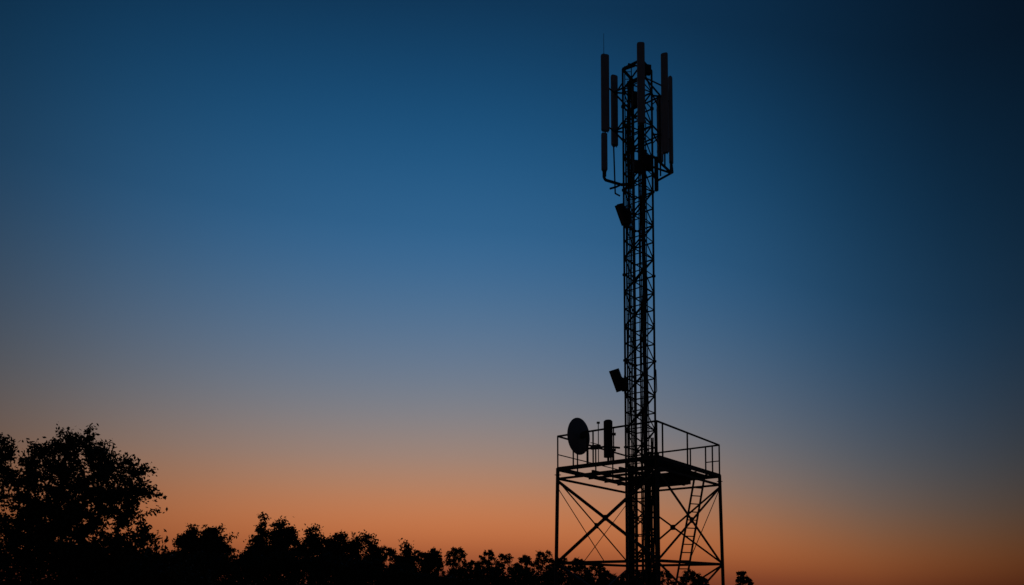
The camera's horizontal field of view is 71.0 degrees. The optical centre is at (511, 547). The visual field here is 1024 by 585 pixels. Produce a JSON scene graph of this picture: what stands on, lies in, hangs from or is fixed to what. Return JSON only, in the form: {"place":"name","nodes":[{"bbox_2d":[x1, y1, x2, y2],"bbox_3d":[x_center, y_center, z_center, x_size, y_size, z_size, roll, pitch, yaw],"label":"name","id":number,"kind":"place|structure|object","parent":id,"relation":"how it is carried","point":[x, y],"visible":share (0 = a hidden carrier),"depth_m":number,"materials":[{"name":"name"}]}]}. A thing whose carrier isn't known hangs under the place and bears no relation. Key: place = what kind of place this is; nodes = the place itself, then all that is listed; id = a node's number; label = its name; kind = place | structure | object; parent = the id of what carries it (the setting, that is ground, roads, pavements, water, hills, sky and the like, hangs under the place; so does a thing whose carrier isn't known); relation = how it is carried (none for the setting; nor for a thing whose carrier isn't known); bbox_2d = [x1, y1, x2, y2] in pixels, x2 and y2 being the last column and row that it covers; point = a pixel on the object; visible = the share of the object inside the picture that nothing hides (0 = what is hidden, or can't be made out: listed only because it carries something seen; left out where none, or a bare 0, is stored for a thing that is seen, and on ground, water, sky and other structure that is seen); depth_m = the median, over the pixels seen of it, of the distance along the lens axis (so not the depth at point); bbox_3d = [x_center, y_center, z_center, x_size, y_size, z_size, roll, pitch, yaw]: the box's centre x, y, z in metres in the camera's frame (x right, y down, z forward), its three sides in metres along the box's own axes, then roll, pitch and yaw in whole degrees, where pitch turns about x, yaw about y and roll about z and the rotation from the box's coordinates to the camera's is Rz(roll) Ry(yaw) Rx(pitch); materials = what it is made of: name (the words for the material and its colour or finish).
{"place":"outdoors","nodes":[
{"label":"outdoors","id":0,"kind":"place"},
{"bbox_2d":[0,0,1023,584],"label":"sky","id":1,"kind":"structure","parent":0,"point":[349,266],"materials":[{"name":"blue"}]},
{"bbox_3d":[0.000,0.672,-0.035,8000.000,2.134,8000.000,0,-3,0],"label":"ground","id":2,"kind":"structure","parent":0,"visible":0},
{"bbox_2d":[0,423,168,584],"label":"tree","id":3,"kind":"object","parent":2,"relation":"on","point":[63,519],"visible":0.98,"depth_m":29.55,"materials":[{"name":"black plant"}]},
{"bbox_2d":[0,528,219,584],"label":"shrubbery","id":4,"kind":"object","parent":2,"relation":"on","point":[132,571],"visible":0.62,"depth_m":30.68,"materials":[{"name":"black plant"}]},
{"bbox_2d":[170,523,239,562],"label":"tree","id":5,"kind":"object","parent":2,"relation":"on","point":[209,540],"visible":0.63,"depth_m":58.75,"materials":[{"name":"black plant"}]},
{"bbox_2d":[239,539,267,557],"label":"tree","id":6,"kind":"object","parent":2,"relation":"on","point":[250,546],"visible":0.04,"depth_m":63.35,"materials":[{"name":"black plant"}]},
{"bbox_2d":[243,512,305,561],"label":"tree","id":7,"kind":"object","parent":2,"relation":"on","point":[281,537],"visible":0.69,"depth_m":59.36,"materials":[{"name":"black plant"}]},
{"bbox_2d":[76,544,491,584],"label":"hedgerow","id":8,"kind":"object","parent":2,"relation":"on","point":[252,568],"visible":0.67,"depth_m":53.48,"materials":[{"name":"black plant"}]},
{"bbox_2d":[296,523,326,562],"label":"tree","id":9,"kind":"object","parent":2,"relation":"on","point":[312,542],"visible":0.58,"depth_m":60.49,"materials":[{"name":"black plant"}]},
{"bbox_2d":[317,531,357,562],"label":"tree","id":10,"kind":"object","parent":2,"relation":"on","point":[336,544],"visible":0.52,"depth_m":60.21,"materials":[{"name":"black plant"}]},
{"bbox_2d":[344,529,385,578],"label":"tree","id":11,"kind":"object","parent":2,"relation":"on","point":[372,549],"visible":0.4,"depth_m":59.97,"materials":[{"name":"black plant"}]},
{"bbox_2d":[388,538,421,571],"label":"tree","id":12,"kind":"object","parent":2,"relation":"on","point":[405,556],"visible":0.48,"depth_m":59.61,"materials":[{"name":"black plant"}]},
{"bbox_2d":[416,549,445,578],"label":"tree","id":13,"kind":"object","parent":2,"relation":"on","point":[431,560],"visible":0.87,"depth_m":59.71,"materials":[{"name":"black plant"}]},
{"bbox_2d":[445,561,682,584],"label":"hedgerow","id":14,"kind":"object","parent":2,"relation":"on","point":[546,577],"visible":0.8,"depth_m":66.66,"materials":[{"name":"black plant"}]},
{"bbox_2d":[378,545,753,584],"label":"distant tree line","id":15,"kind":"object","parent":2,"relation":"on","point":[527,561],"visible":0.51,"depth_m":74.31,"materials":[{"name":"black plant"}]},
{"bbox_2d":[554,60,724,584],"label":"telecom tower","id":16,"kind":"structure","parent":2,"relation":"on","point":[650,479],"depth_m":25.33,"materials":[{"name":"metal"}]},
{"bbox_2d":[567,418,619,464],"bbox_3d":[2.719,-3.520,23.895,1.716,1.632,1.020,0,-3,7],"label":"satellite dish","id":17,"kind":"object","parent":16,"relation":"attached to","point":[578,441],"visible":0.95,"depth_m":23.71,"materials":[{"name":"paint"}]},
{"bbox_2d":[590,422,599,461],"bbox_3d":[2.726,-3.421,23.580,0.365,1.400,0.105,-2,-4,33],"label":"sensor post","id":18,"kind":"object","parent":16,"relation":"attached to","point":[598,423],"visible":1,"depth_m":23.50,"materials":[{"name":"metal"}]},
{"bbox_2d":[601,132,607,171],"bbox_3d":[3.244,-13.895,25.304,0.220,1.400,0.215,0,-3,-9],"label":"panel antenna","id":19,"kind":"object","parent":16,"relation":"attached to","point":[604,158],"visible":1,"depth_m":25.21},
{"bbox_2d":[601,54,609,132],"bbox_3d":[3.284,-16.033,25.396,0.300,2.840,0.215,0,-3,-9],"label":"panel antenna","id":20,"kind":"object","parent":16,"relation":"attached to","point":[605,119],"visible":1,"depth_m":25.29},
{"bbox_2d":[604,419,615,460],"bbox_3d":[3.178,-3.417,23.361,0.383,1.470,0.286,0,-3,0],"label":"canister antenna","id":21,"kind":"object","parent":16,"relation":"attached to","point":[608,423],"visible":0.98,"depth_m":23.26,"materials":[{"name":"metal"}]},
{"bbox_2d":[611,74,617,147],"bbox_3d":[3.787,-16.186,26.674,0.270,2.740,0.215,1,-3,-17],"label":"panel antenna","id":22,"kind":"object","parent":16,"relation":"attached to","point":[614,109],"visible":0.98,"depth_m":26.57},
{"bbox_2d":[609,368,627,400],"bbox_3d":[3.771,-5.705,24.975,0.757,1.076,0.343,2,-4,-31],"label":"floodlight","id":23,"kind":"object","parent":16,"relation":"attached to","point":[620,382],"visible":1,"depth_m":24.89,"materials":[{"name":"metal"}]},
{"bbox_2d":[615,203,632,231],"bbox_3d":[3.987,-11.710,25.407,0.650,0.993,0.293,1,-3,-26],"label":"floodlight","id":24,"kind":"object","parent":16,"relation":"attached to","point":[624,214],"visible":1,"depth_m":25.35,"materials":[{"name":"metal"}]},
{"bbox_2d":[637,42,644,124],"bbox_3d":[4.450,-15.989,24.793,0.270,2.930,0.215,0,-3,0],"label":"panel antenna","id":25,"kind":"object","parent":16,"relation":"attached to","point":[641,83],"visible":1,"depth_m":24.69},
{"bbox_2d":[656,97,663,162],"bbox_3d":[5.560,-15.753,27.099,0.260,2.600,0.215,2,-3,-29],"label":"panel antenna","id":26,"kind":"object","parent":16,"relation":"attached to","point":[658,154],"visible":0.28,"depth_m":26.98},
{"bbox_2d":[661,52,668,154],"bbox_3d":[5.433,-15.737,25.499,0.250,3.700,0.215,-1,-3,17],"label":"panel antenna","id":27,"kind":"object","parent":16,"relation":"attached to","point":[664,106],"visible":1,"depth_m":25.40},
{"bbox_2d":[668,76,672,163],"bbox_3d":[5.797,-15.666,26.383,0.215,3.350,0.170,-2,-4,38],"label":"panel antenna","id":28,"kind":"object","parent":16,"relation":"attached to","point":[670,99],"visible":0.81,"depth_m":26.30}
]}

